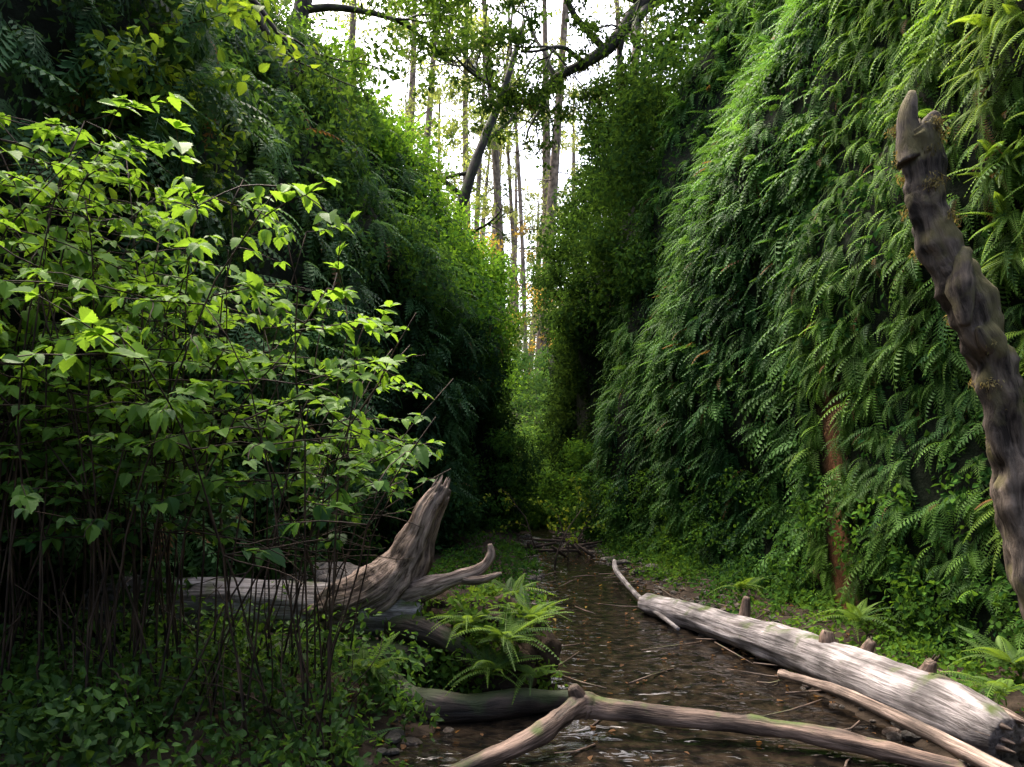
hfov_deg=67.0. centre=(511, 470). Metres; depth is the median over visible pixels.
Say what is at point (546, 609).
sword fern
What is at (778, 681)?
twig debris
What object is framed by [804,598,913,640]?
sword fern
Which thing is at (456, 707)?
mossy log
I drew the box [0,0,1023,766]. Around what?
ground
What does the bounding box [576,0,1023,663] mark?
fern wall plants
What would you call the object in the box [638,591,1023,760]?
fallen log
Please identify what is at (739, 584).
sword fern
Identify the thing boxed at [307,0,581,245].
leaning alder tree
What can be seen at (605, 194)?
hanging shrubs
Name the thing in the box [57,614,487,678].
rotting log
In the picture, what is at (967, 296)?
dead tree trunk
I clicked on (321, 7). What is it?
bay laurel tree
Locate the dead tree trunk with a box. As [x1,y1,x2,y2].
[883,90,1023,619]
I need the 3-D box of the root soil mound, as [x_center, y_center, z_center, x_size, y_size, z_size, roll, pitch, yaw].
[-0.291,1.411,6.308,1.482,0.937,1.173,0,0,34]
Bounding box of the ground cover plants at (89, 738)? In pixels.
[0,577,481,766]
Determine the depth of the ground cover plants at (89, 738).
4.18 m
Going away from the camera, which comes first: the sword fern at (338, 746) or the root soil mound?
the sword fern at (338, 746)
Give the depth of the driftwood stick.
10.04 m
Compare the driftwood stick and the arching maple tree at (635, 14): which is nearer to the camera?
the driftwood stick
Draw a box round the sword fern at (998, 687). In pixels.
[930,671,1023,702]
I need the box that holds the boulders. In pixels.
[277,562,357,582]
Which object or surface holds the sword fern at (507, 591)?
on the ground
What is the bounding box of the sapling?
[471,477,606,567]
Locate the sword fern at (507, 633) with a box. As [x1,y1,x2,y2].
[450,604,566,669]
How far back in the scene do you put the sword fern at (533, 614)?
5.80 m
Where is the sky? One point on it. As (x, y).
(527, 170)
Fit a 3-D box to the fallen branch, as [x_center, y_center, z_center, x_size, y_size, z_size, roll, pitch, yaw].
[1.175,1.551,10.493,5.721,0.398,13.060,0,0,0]
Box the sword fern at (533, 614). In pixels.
[490,584,568,631]
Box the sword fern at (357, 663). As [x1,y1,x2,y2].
[310,631,408,683]
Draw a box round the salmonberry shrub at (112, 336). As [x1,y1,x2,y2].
[0,92,453,766]
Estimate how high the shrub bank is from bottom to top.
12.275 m
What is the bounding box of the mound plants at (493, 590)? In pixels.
[415,582,567,693]
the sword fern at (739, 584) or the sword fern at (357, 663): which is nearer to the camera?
the sword fern at (357, 663)
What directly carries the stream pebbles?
on the ground
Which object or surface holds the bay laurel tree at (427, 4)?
on the ground
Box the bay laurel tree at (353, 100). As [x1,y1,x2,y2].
[169,0,450,164]
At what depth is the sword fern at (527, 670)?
5.48 m
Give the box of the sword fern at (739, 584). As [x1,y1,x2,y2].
[705,575,773,600]
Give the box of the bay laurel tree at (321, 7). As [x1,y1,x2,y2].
[291,0,580,121]
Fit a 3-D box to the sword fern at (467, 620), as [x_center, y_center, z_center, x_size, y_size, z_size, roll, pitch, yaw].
[-0.331,1.081,5.548,0.500,0.244,0.638,0,0,37]
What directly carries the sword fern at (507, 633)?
on the root soil mound
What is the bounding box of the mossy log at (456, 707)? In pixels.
[338,657,568,722]
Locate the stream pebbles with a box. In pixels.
[306,531,1023,766]
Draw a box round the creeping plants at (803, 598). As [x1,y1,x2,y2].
[427,0,1023,712]
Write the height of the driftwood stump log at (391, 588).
1.274 m
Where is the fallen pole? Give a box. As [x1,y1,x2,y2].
[777,669,1012,766]
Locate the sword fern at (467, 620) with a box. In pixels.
[427,600,506,646]
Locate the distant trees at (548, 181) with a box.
[285,0,663,375]
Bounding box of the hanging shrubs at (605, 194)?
[519,0,719,522]
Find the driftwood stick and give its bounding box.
[612,559,679,630]
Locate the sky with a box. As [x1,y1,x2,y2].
[276,0,711,368]
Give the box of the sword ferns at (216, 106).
[0,0,510,614]
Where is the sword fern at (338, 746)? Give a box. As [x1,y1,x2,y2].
[285,727,401,766]
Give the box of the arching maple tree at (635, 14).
[373,0,715,205]
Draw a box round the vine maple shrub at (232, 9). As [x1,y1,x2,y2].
[2,0,320,229]
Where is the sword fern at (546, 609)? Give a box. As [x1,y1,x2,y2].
[514,599,573,616]
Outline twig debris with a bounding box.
[530,565,980,766]
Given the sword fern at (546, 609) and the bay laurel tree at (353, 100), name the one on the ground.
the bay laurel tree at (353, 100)
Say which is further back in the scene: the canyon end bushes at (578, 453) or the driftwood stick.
the canyon end bushes at (578, 453)
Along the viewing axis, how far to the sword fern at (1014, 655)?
5.49 m
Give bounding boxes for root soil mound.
[378,591,561,692]
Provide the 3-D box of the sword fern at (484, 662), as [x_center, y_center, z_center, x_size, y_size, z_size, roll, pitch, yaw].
[-0.148,1.364,5.397,0.764,0.296,0.540,0,0,-31]
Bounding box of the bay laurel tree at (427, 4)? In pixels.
[335,0,490,68]
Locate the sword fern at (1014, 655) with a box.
[942,624,1023,670]
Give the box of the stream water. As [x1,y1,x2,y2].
[374,525,972,766]
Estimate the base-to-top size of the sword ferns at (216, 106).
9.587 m
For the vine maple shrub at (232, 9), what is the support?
on the ground
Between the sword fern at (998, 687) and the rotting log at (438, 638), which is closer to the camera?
the sword fern at (998, 687)
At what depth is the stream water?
5.82 m
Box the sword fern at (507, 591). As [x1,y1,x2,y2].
[468,573,556,596]
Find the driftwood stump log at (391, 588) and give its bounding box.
[80,476,501,636]
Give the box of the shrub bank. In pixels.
[0,0,549,622]
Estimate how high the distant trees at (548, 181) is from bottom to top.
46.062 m
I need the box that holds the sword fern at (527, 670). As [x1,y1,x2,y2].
[491,663,569,703]
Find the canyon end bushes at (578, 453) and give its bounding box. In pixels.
[477,341,600,537]
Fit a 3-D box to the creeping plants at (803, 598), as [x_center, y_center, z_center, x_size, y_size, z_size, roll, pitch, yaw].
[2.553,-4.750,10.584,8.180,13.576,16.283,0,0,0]
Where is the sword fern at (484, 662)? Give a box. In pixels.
[443,639,542,696]

